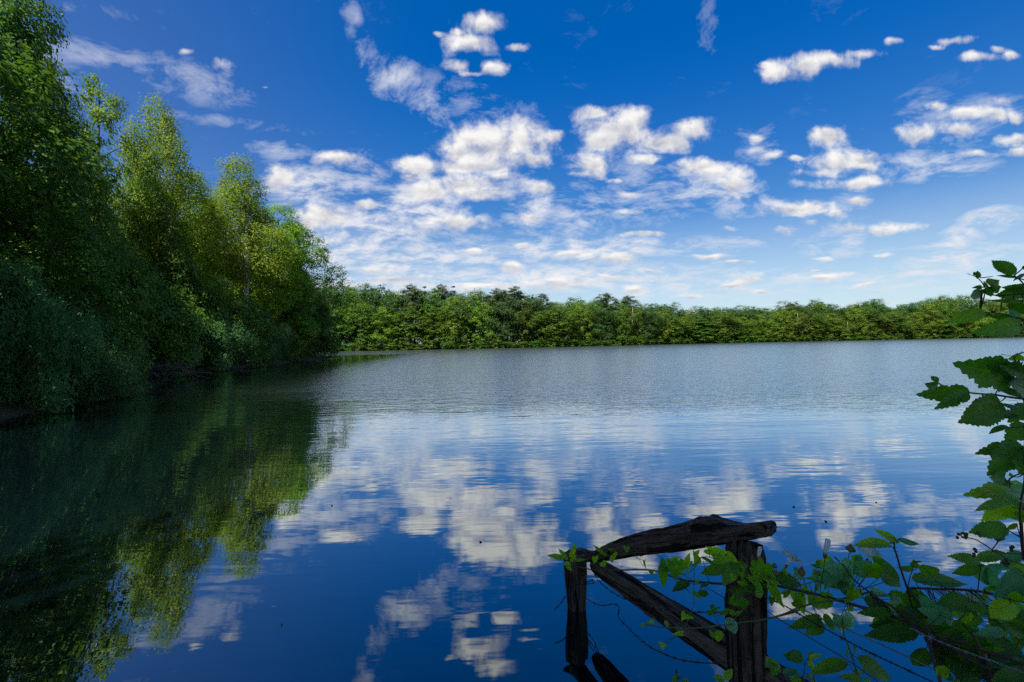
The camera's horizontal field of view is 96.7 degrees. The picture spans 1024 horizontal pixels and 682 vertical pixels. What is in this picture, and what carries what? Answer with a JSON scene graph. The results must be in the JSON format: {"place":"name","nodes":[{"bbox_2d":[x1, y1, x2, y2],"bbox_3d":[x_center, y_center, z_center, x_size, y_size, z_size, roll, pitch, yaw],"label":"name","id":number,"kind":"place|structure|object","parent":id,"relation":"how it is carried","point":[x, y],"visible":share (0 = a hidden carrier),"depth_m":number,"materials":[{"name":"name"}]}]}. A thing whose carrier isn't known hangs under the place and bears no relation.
{"place":"outdoors","nodes":[
{"label":"outdoors","id":0,"kind":"place"},
{"bbox_2d":[0,337,999,417],"bbox_3d":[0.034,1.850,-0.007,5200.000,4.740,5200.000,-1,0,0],"label":"ground","id":1,"kind":"structure","parent":0,"point":[6,410],"depth_m":33.04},
{"bbox_2d":[0,0,94,297],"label":"broadleaf tree","id":2,"kind":"object","parent":1,"relation":"on","point":[12,21],"visible":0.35,"depth_m":22.57,"materials":[{"name":"green plant"}]},
{"bbox_2d":[0,249,108,412],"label":"willow bush","id":3,"kind":"object","parent":1,"relation":"on","point":[20,298],"visible":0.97,"depth_m":14.94,"materials":[{"name":"green plant"}]},
{"bbox_2d":[0,46,127,312],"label":"broadleaf tree","id":4,"kind":"object","parent":1,"relation":"on","point":[72,180],"visible":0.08,"depth_m":26.56,"materials":[{"name":"green plant"}]},
{"bbox_2d":[3,293,126,406],"bbox_3d":[-16.784,0.413,16.785,3.979,4.340,3.627,-1,0,-14],"label":"willow bush","id":5,"kind":"object","parent":1,"relation":"on","point":[83,370],"visible":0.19,"depth_m":16.62,"materials":[{"name":"green plant"}]},
{"bbox_2d":[0,159,140,352],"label":"broadleaf tree","id":6,"kind":"object","parent":1,"relation":"on","point":[42,230],"visible":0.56,"depth_m":20.80,"materials":[{"name":"green plant"}]},
{"bbox_2d":[0,32,154,262],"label":"broadleaf tree","id":7,"kind":"object","parent":1,"relation":"on","point":[7,69],"visible":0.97,"depth_m":19.65,"materials":[{"name":"green plant"}]},
{"bbox_2d":[14,328,147,410],"bbox_3d":[-17.146,0.906,17.368,5.593,3.269,5.098,-1,0,40],"label":"willow bush","id":8,"kind":"object","parent":1,"relation":"on","point":[125,367],"visible":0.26,"depth_m":17.41,"materials":[{"name":"green plant"}]},
{"bbox_2d":[25,143,146,335],"bbox_3d":[-28.278,-5.642,29.921,9.304,16.265,7.119,-1,0,-8],"label":"broadleaf tree","id":9,"kind":"object","parent":1,"relation":"on","point":[104,213],"visible":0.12,"depth_m":29.32,"materials":[{"name":"green plant"}]},
{"bbox_2d":[41,234,170,383],"bbox_3d":[-23.665,-1.520,26.199,6.708,8.932,6.506,-1,0,-26],"label":"leafy bush","id":10,"kind":"object","parent":1,"relation":"on","point":[129,278],"visible":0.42,"depth_m":25.85,"materials":[{"name":"green plant"}]},
{"bbox_2d":[72,71,171,319],"bbox_3d":[-30.544,-8.714,33.556,6.466,22.592,8.554,-1,0,11],"label":"broadleaf tree","id":11,"kind":"object","parent":1,"relation":"on","point":[147,186],"visible":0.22,"depth_m":34.85,"materials":[{"name":"green plant"}]},
{"bbox_2d":[92,174,211,363],"bbox_3d":[-31.182,-5.623,37.756,8.543,16.750,11.165,-1,0,19],"label":"broadleaf tree","id":12,"kind":"object","parent":1,"relation":"on","point":[170,254],"visible":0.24,"depth_m":37.98,"materials":[{"name":"green plant"}]},
{"bbox_2d":[118,276,212,376],"bbox_3d":[-27.005,-0.996,33.743,8.211,7.976,7.963,-1,0,-39],"label":"leafy bush","id":13,"kind":"object","parent":1,"relation":"on","point":[172,347],"visible":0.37,"depth_m":33.02,"materials":[{"name":"green plant"}]},
{"bbox_2d":[108,92,232,296],"bbox_3d":[-31.265,-10.001,40.820,9.906,25.247,8.074,-1,0,-10],"label":"birch tree","id":14,"kind":"object","parent":1,"relation":"on","point":[164,140],"visible":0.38,"depth_m":40.69,"materials":[{"name":"green plant"}]},
{"bbox_2d":[139,356,231,379],"bbox_3d":[-23.438,2.068,30.915,7.480,2.577,3.676,-1,0,0],"label":"brush pile","id":15,"kind":"object","parent":1,"relation":"on","point":[159,369],"visible":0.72,"depth_m":30.74,"materials":[{"name":"grey plant"}]},
{"bbox_2d":[138,249,242,369],"bbox_3d":[-28.897,-2.372,39.780,8.772,11.135,8.507,-1,0,-15],"label":"leafy bush","id":16,"kind":"object","parent":1,"relation":"on","point":[212,299],"visible":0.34,"depth_m":39.68,"materials":[{"name":"green plant"}]},
{"bbox_2d":[152,168,240,326],"bbox_3d":[-33.847,-7.759,47.056,11.490,20.752,7.854,-1,0,13],"label":"broadleaf tree","id":17,"kind":"object","parent":1,"relation":"on","point":[211,270],"visible":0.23,"depth_m":46.87,"materials":[{"name":"green plant"}]},
{"bbox_2d":[172,304,259,370],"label":"willow bush","id":18,"kind":"object","parent":1,"relation":"on","point":[224,338],"visible":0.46,"depth_m":40.49,"materials":[{"name":"green plant"}]},
{"bbox_2d":[180,205,265,314],"bbox_3d":[-38.739,-7.604,60.490,12.854,20.555,10.792,-1,0,-43],"label":"broadleaf tree","id":19,"kind":"object","parent":1,"relation":"on","point":[251,286],"visible":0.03,"depth_m":61.12,"materials":[{"name":"green plant"}]},
{"bbox_2d":[189,152,298,360],"bbox_3d":[-31.028,-9.684,52.365,13.362,24.784,10.797,-1,0,26],"label":"birch tree","id":20,"kind":"object","parent":1,"relation":"on","point":[243,207],"visible":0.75,"depth_m":51.92,"materials":[{"name":"green plant"}]},
{"bbox_2d":[220,293,278,365],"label":"leafy bush","id":21,"kind":"object","parent":1,"relation":"on","point":[252,316],"visible":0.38,"depth_m":47.53,"materials":[{"name":"green plant"}]},
{"bbox_2d":[245,306,294,363],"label":"willow bush","id":22,"kind":"object","parent":1,"relation":"on","point":[276,339],"visible":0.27,"depth_m":53.01,"materials":[{"name":"green plant"}]},
{"bbox_2d":[234,200,321,357],"bbox_3d":[-32.242,-8.250,62.429,14.146,22.065,9.670,-1,0,41],"label":"broadleaf tree","id":23,"kind":"object","parent":1,"relation":"on","point":[292,228],"visible":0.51,"depth_m":60.63,"materials":[{"name":"green plant"}]},
{"bbox_2d":[254,299,318,360],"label":"leafy bush","id":24,"kind":"object","parent":1,"relation":"on","point":[299,310],"visible":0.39,"depth_m":60.75,"materials":[{"name":"green plant"}]},
{"bbox_2d":[256,247,318,353],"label":"broadleaf tree","id":25,"kind":"object","parent":1,"relation":"on","point":[309,292],"visible":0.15,"depth_m":65.76,"materials":[{"name":"green plant"}]},
{"bbox_2d":[251,222,358,356],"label":"broadleaf tree","id":26,"kind":"object","parent":1,"relation":"on","point":[320,252],"visible":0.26,"depth_m":71.00,"materials":[{"name":"green plant"}]},
{"bbox_2d":[300,296,343,357],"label":"leafy bush","id":27,"kind":"object","parent":1,"relation":"on","point":[333,347],"visible":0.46,"depth_m":71.45,"materials":[{"name":"green plant"}]},
{"bbox_2d":[318,281,355,342],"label":"oak tree","id":28,"kind":"object","parent":1,"relation":"on","point":[334,292],"visible":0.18,"depth_m":173.88,"materials":[{"name":"green plant"}]},
{"bbox_2d":[326,306,357,349],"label":"broadleaf tree","id":29,"kind":"object","parent":1,"relation":"on","point":[343,334],"visible":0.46,"depth_m":169.65,"materials":[{"name":"green plant"}]},
{"bbox_2d":[336,283,371,345],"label":"broadleaf tree","id":30,"kind":"object","parent":1,"relation":"on","point":[350,303],"visible":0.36,"depth_m":173.09,"materials":[{"name":"green plant"}]},
{"bbox_2d":[342,297,382,349],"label":"broadleaf tree","id":31,"kind":"object","parent":1,"relation":"on","point":[361,315],"visible":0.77,"depth_m":168.00,"materials":[{"name":"green plant"}]},
{"bbox_2d":[346,280,401,343],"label":"oak tree","id":32,"kind":"object","parent":1,"relation":"on","point":[375,295],"visible":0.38,"depth_m":174.31,"materials":[{"name":"green plant"}]},
{"bbox_2d":[362,306,407,347],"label":"broadleaf tree","id":33,"kind":"object","parent":1,"relation":"on","point":[378,337],"visible":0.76,"depth_m":168.66,"materials":[{"name":"green plant"}]},
{"bbox_2d":[376,291,417,347],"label":"broadleaf tree","id":34,"kind":"object","parent":1,"relation":"on","point":[398,304],"visible":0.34,"depth_m":175.30,"materials":[{"name":"green plant"}]},
{"bbox_2d":[395,284,426,344],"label":"pine tree","id":35,"kind":"object","parent":1,"relation":"on","point":[412,292],"visible":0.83,"depth_m":176.44,"materials":[{"name":"green plant"}]},
{"bbox_2d":[390,305,434,346],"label":"broadleaf tree","id":36,"kind":"object","parent":1,"relation":"on","point":[409,338],"visible":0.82,"depth_m":170.52,"materials":[{"name":"green plant"}]},
{"bbox_2d":[403,287,447,338],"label":"broadleaf tree","id":37,"kind":"object","parent":1,"relation":"on","point":[431,305],"visible":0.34,"depth_m":177.45,"materials":[{"name":"green plant"}]},
{"bbox_2d":[415,307,449,348],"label":"broadleaf tree","id":38,"kind":"object","parent":1,"relation":"on","point":[428,321],"visible":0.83,"depth_m":170.22,"materials":[{"name":"green plant"}]},
{"bbox_2d":[425,284,456,314],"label":"pine tree","id":39,"kind":"object","parent":1,"relation":"on","point":[443,290],"visible":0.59,"depth_m":179.06,"materials":[{"name":"green plant"}]},
{"bbox_2d":[437,295,475,347],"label":"broadleaf tree","id":40,"kind":"object","parent":1,"relation":"on","point":[454,336],"visible":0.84,"depth_m":170.33,"materials":[{"name":"green plant"}]},
{"bbox_2d":[435,293,482,343],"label":"oak tree","id":41,"kind":"object","parent":1,"relation":"on","point":[458,309],"visible":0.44,"depth_m":173.76,"materials":[{"name":"green plant"}]},
{"bbox_2d":[461,301,498,345],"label":"broadleaf tree","id":42,"kind":"object","parent":1,"relation":"on","point":[483,336],"visible":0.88,"depth_m":173.00,"materials":[{"name":"green plant"}]},
{"bbox_2d":[462,288,500,342],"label":"broadleaf tree","id":43,"kind":"object","parent":1,"relation":"on","point":[478,297],"visible":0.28,"depth_m":179.59,"materials":[{"name":"green plant"}]},
{"bbox_2d":[484,288,506,333],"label":"pine tree","id":44,"kind":"object","parent":1,"relation":"on","point":[496,291],"visible":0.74,"depth_m":179.90,"materials":[{"name":"green plant"}]},
{"bbox_2d":[480,299,525,344],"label":"oak tree","id":45,"kind":"object","parent":1,"relation":"on","point":[503,328],"visible":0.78,"depth_m":174.92,"materials":[{"name":"green plant"}]},
{"bbox_2d":[498,286,528,343],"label":"pine tree","id":46,"kind":"object","parent":1,"relation":"on","point":[518,292],"visible":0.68,"depth_m":181.19,"materials":[{"name":"green plant"}]},
{"bbox_2d":[509,301,536,344],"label":"birch tree","id":47,"kind":"object","parent":1,"relation":"on","point":[522,316],"visible":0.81,"depth_m":177.56,"materials":[{"name":"green plant"}]},
{"bbox_2d":[510,290,551,338],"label":"oak tree","id":48,"kind":"object","parent":1,"relation":"on","point":[536,306],"visible":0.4,"depth_m":183.90,"materials":[{"name":"green plant"}]},
{"bbox_2d":[521,310,552,345],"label":"broadleaf tree","id":49,"kind":"object","parent":1,"relation":"on","point":[541,333],"visible":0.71,"depth_m":181.10,"materials":[{"name":"green plant"}]},
{"bbox_2d":[532,304,580,345],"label":"broadleaf tree","id":50,"kind":"object","parent":1,"relation":"on","point":[556,311],"visible":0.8,"depth_m":183.91,"materials":[{"name":"green plant"}]},
{"bbox_2d":[564,296,598,339],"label":"broadleaf tree","id":51,"kind":"object","parent":1,"relation":"on","point":[578,302],"visible":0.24,"depth_m":197.35,"materials":[{"name":"green plant"}]},
{"bbox_2d":[571,303,599,341],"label":"broadleaf tree","id":52,"kind":"object","parent":1,"relation":"on","point":[585,333],"visible":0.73,"depth_m":190.31,"materials":[{"name":"green plant"}]},
{"bbox_2d":[584,306,620,340],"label":"oak tree","id":53,"kind":"object","parent":1,"relation":"on","point":[601,325],"visible":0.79,"depth_m":193.64,"materials":[{"name":"green plant"}]},
{"bbox_2d":[593,293,618,339],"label":"pine tree","id":54,"kind":"object","parent":1,"relation":"on","point":[605,301],"visible":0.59,"depth_m":203.28,"materials":[{"name":"green plant"}]},
{"bbox_2d":[603,309,638,343],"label":"broadleaf tree","id":55,"kind":"object","parent":1,"relation":"on","point":[621,326],"visible":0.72,"depth_m":197.56,"materials":[{"name":"green plant"}]},
{"bbox_2d":[623,304,643,341],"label":"birch tree","id":56,"kind":"object","parent":1,"relation":"on","point":[635,319],"visible":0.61,"depth_m":201.26,"materials":[{"name":"green plant"}]},
{"bbox_2d":[631,306,668,342],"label":"oak tree","id":57,"kind":"object","parent":1,"relation":"on","point":[645,328],"visible":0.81,"depth_m":202.75,"materials":[{"name":"green plant"}]},
{"bbox_2d":[648,310,674,342],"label":"broadleaf tree","id":58,"kind":"object","parent":1,"relation":"on","point":[665,333],"visible":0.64,"depth_m":205.62,"materials":[{"name":"green plant"}]},
{"bbox_2d":[659,315,690,343],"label":"broadleaf tree","id":59,"kind":"object","parent":1,"relation":"on","point":[676,327],"visible":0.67,"depth_m":209.49,"materials":[{"name":"green plant"}]},
{"bbox_2d":[680,318,717,342],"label":"broadleaf tree","id":60,"kind":"object","parent":1,"relation":"on","point":[709,335],"visible":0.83,"depth_m":213.55,"materials":[{"name":"green plant"}]},
{"bbox_2d":[672,669,732,681],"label":"dogwood sprig","id":61,"kind":"object","parent":1,"relation":"on","point":[727,674],"visible":1,"depth_m":1.89,"materials":[{"name":"green plant"}]},
{"bbox_2d":[689,306,717,339],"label":"oak tree","id":62,"kind":"object","parent":1,"relation":"on","point":[700,312],"visible":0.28,"depth_m":223.57,"materials":[{"name":"green plant"}]},
{"bbox_2d":[701,312,753,341],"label":"broadleaf tree","id":63,"kind":"object","parent":1,"relation":"on","point":[720,329],"visible":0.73,"depth_m":216.01,"materials":[{"name":"green plant"}]},
{"bbox_2d":[727,316,757,340],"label":"broadleaf tree","id":64,"kind":"object","parent":1,"relation":"on","point":[747,330],"visible":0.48,"depth_m":220.00,"materials":[{"name":"green plant"}]},
{"bbox_2d":[724,537,767,681],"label":"fence post","id":65,"kind":"object","parent":1,"relation":"on","point":[748,640],"visible":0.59,"depth_m":2.05,"materials":[{"name":"brown wood"}]},
{"bbox_2d":[565,514,776,561],"bbox_3d":[0.803,1.222,2.720,0.194,0.796,1.560,-1,0,-28],"label":"fence rail","id":66,"kind":"object","parent":65,"relation":"on","point":[711,530],"visible":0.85,"depth_m":2.40,"materials":[{"name":"brown wood"}]},
{"bbox_2d":[592,538,901,649],"bbox_3d":[0.775,1.148,2.253,0.726,0.700,1.700,-1,0,-30],"label":"bindweed","id":67,"kind":"object","parent":66,"relation":"attached to","point":[833,574],"visible":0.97,"depth_m":1.86,"materials":[{"name":"green plant"}]},
{"bbox_2d":[804,610,959,681],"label":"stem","id":68,"kind":"object","parent":67,"relation":"attached to","point":[880,644],"visible":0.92,"depth_m":1.62,"materials":[{"name":"grey"}]},
{"bbox_2d":[595,575,753,616],"bbox_3d":[0.760,1.477,2.674,0.248,0.533,1.430,-1,0,-22],"label":"barbed wire","id":69,"kind":"object","parent":65,"relation":"attached to","point":[687,611],"visible":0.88,"depth_m":2.48,"materials":[{"name":"brown"}]},
{"bbox_2d":[590,562,809,681],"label":"brace log","id":70,"kind":"object","parent":65,"relation":"attached to","point":[626,585],"visible":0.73,"depth_m":2.59,"materials":[{"name":"brown wood"}]},
{"bbox_2d":[763,596,933,681],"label":"barbed wire","id":71,"kind":"object","parent":65,"relation":"attached to","point":[873,653],"visible":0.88,"depth_m":1.68,"materials":[{"name":"brown"}]},
{"bbox_2d":[728,309,770,334],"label":"oak tree","id":72,"kind":"object","parent":1,"relation":"on","point":[744,312],"visible":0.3,"depth_m":224.99,"materials":[{"name":"green plant"}]},
{"bbox_2d":[748,314,771,340],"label":"broadleaf tree","id":73,"kind":"object","parent":1,"relation":"on","point":[759,331],"visible":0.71,"depth_m":221.38,"materials":[{"name":"green plant"}]},
{"bbox_2d":[756,320,786,339],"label":"broadleaf tree","id":74,"kind":"object","parent":1,"relation":"on","point":[772,328],"visible":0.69,"depth_m":222.07,"materials":[{"name":"green plant"}]},
{"bbox_2d":[548,541,996,673],"bbox_3d":[0.801,1.237,2.200,0.652,0.686,2.240,-1,0,-39],"label":"bramble","id":75,"kind":"object","parent":1,"relation":"on","point":[810,627],"visible":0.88,"depth_m":1.94,"materials":[{"name":"green plant"}]},
{"bbox_2d":[640,590,872,640],"bbox_3d":[0.966,1.198,1.951,0.933,0.452,0.262,-1,0,38],"label":"bramble","id":76,"kind":"object","parent":75,"relation":"attached to","point":[717,635],"visible":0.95,"depth_m":1.96,"materials":[{"name":"green plant"}]},
{"bbox_2d":[834,520,1023,681],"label":"bramble","id":77,"kind":"object","parent":75,"relation":"attached to","point":[1003,613],"visible":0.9,"depth_m":1.44,"materials":[{"name":"green plant"}]},
{"bbox_2d":[854,529,927,618],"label":"bramble","id":78,"kind":"object","parent":77,"relation":"attached to","point":[872,542],"visible":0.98,"depth_m":1.63,"materials":[{"name":"green plant"}]},
{"bbox_2d":[909,627,1023,672],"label":"barbed wire","id":79,"kind":"object","parent":77,"relation":"attached to","point":[980,657],"visible":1,"depth_m":1.30,"materials":[{"name":"grey"}]},
{"bbox_2d":[916,351,1023,524],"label":"climbing vine","id":80,"kind":"object","parent":77,"relation":"attached to","point":[999,373],"visible":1,"depth_m":1.14,"materials":[{"name":"green plant"}]},
{"bbox_2d":[769,307,801,341],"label":"broadleaf tree","id":81,"kind":"object","parent":1,"relation":"on","point":[783,323],"visible":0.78,"depth_m":224.01,"materials":[{"name":"green plant"}]},
{"bbox_2d":[773,300,812,333],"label":"oak tree","id":82,"kind":"object","parent":1,"relation":"on","point":[791,306],"visible":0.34,"depth_m":232.15,"materials":[{"name":"green plant"}]},
{"bbox_2d":[765,650,821,681],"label":"dogwood sprig","id":83,"kind":"object","parent":1,"relation":"on","point":[796,657],"visible":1,"depth_m":1.85,"materials":[{"name":"green plant"}]},
{"bbox_2d":[785,312,810,341],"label":"birch tree","id":84,"kind":"object","parent":1,"relation":"on","point":[803,317],"visible":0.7,"depth_m":225.87,"materials":[{"name":"green plant"}]},
{"bbox_2d":[797,313,834,339],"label":"broadleaf tree","id":85,"kind":"object","parent":1,"relation":"on","point":[812,329],"visible":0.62,"depth_m":226.96,"materials":[{"name":"green plant"}]},
{"bbox_2d":[806,299,833,333],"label":"broadleaf tree","id":86,"kind":"object","parent":1,"relation":"on","point":[819,305],"visible":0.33,"depth_m":234.56,"materials":[{"name":"green plant"}]},
{"bbox_2d":[812,313,848,339],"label":"broadleaf tree","id":87,"kind":"object","parent":1,"relation":"on","point":[836,328],"visible":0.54,"depth_m":229.30,"materials":[{"name":"green plant"}]},
{"bbox_2d":[810,616,890,681],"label":"dogwood sprig","id":88,"kind":"object","parent":1,"relation":"on","point":[871,666],"visible":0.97,"depth_m":1.77,"materials":[{"name":"green plant"}]},
{"bbox_2d":[840,307,868,337],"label":"broadleaf tree","id":89,"kind":"object","parent":1,"relation":"on","point":[856,316],"visible":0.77,"depth_m":232.11,"materials":[{"name":"green plant"}]},
{"bbox_2d":[852,308,891,339],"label":"broadleaf tree","id":90,"kind":"object","parent":1,"relation":"on","point":[869,332],"visible":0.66,"depth_m":232.66,"materials":[{"name":"green plant"}]},
{"bbox_2d":[854,299,895,333],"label":"oak tree","id":91,"kind":"object","parent":1,"relation":"on","point":[878,306],"visible":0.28,"depth_m":240.44,"materials":[{"name":"green plant"}]},
{"bbox_2d":[878,308,918,337],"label":"broadleaf tree","id":92,"kind":"object","parent":1,"relation":"on","point":[898,332],"visible":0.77,"depth_m":234.31,"materials":[{"name":"green plant"}]},
{"bbox_2d":[887,302,931,335],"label":"oak tree","id":93,"kind":"object","parent":1,"relation":"on","point":[909,307],"visible":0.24,"depth_m":242.33,"materials":[{"name":"green plant"}]},
{"bbox_2d":[899,312,933,338],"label":"broadleaf tree","id":94,"kind":"object","parent":1,"relation":"on","point":[919,322],"visible":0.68,"depth_m":236.71,"materials":[{"name":"green plant"}]},
{"bbox_2d":[915,303,947,337],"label":"broadleaf tree","id":95,"kind":"object","parent":1,"relation":"on","point":[937,319],"visible":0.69,"depth_m":237.55,"materials":[{"name":"green plant"}]},
{"bbox_2d":[915,298,952,323],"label":"broadleaf tree","id":96,"kind":"object","parent":1,"relation":"on","point":[941,305],"visible":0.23,"depth_m":246.10,"materials":[{"name":"green plant"}]},
{"bbox_2d":[920,315,958,336],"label":"broadleaf tree","id":97,"kind":"object","parent":1,"relation":"on","point":[946,327],"visible":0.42,"depth_m":238.21,"materials":[{"name":"green plant"}]},
{"bbox_2d":[956,294,991,327],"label":"broadleaf tree","id":98,"kind":"object","parent":1,"relation":"on","point":[969,301],"visible":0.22,"depth_m":253.12,"materials":[{"name":"green plant"}]},
{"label":"broadleaf tree","id":99,"kind":"object","parent":1,"relation":"on","visible":0},
{"bbox_2d":[947,260,1023,336],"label":"leafy twig","id":100,"kind":"object","parent":99,"relation":"attached to","point":[1006,325],"visible":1,"depth_m":1.01,"materials":[{"name":"green plant"}]},
{"bbox_2d":[0,337,1023,681],"bbox_3d":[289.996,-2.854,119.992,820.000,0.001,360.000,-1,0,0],"label":"water","id":101,"kind":"structure","parent":0,"point":[194,527],"depth_m":5.75,"materials":[{"name":"blue liquid"}]},
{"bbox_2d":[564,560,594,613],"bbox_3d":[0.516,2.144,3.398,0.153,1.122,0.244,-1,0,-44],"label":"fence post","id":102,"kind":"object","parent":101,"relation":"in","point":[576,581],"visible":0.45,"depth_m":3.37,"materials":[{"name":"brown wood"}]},
{"bbox_2d":[586,598,729,664],"bbox_3d":[0.707,1.655,2.668,0.123,0.450,1.384,-1,0,-18],"label":"barbed wire","id":103,"kind":"object","parent":102,"relation":"attached to","point":[684,660],"visible":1,"depth_m":2.39,"materials":[{"name":"brown"}]},
{"bbox_2d":[0,0,1023,343],"label":"sky","id":104,"kind":"structure","parent":0,"point":[706,153],"materials":[{"name":"blue"}]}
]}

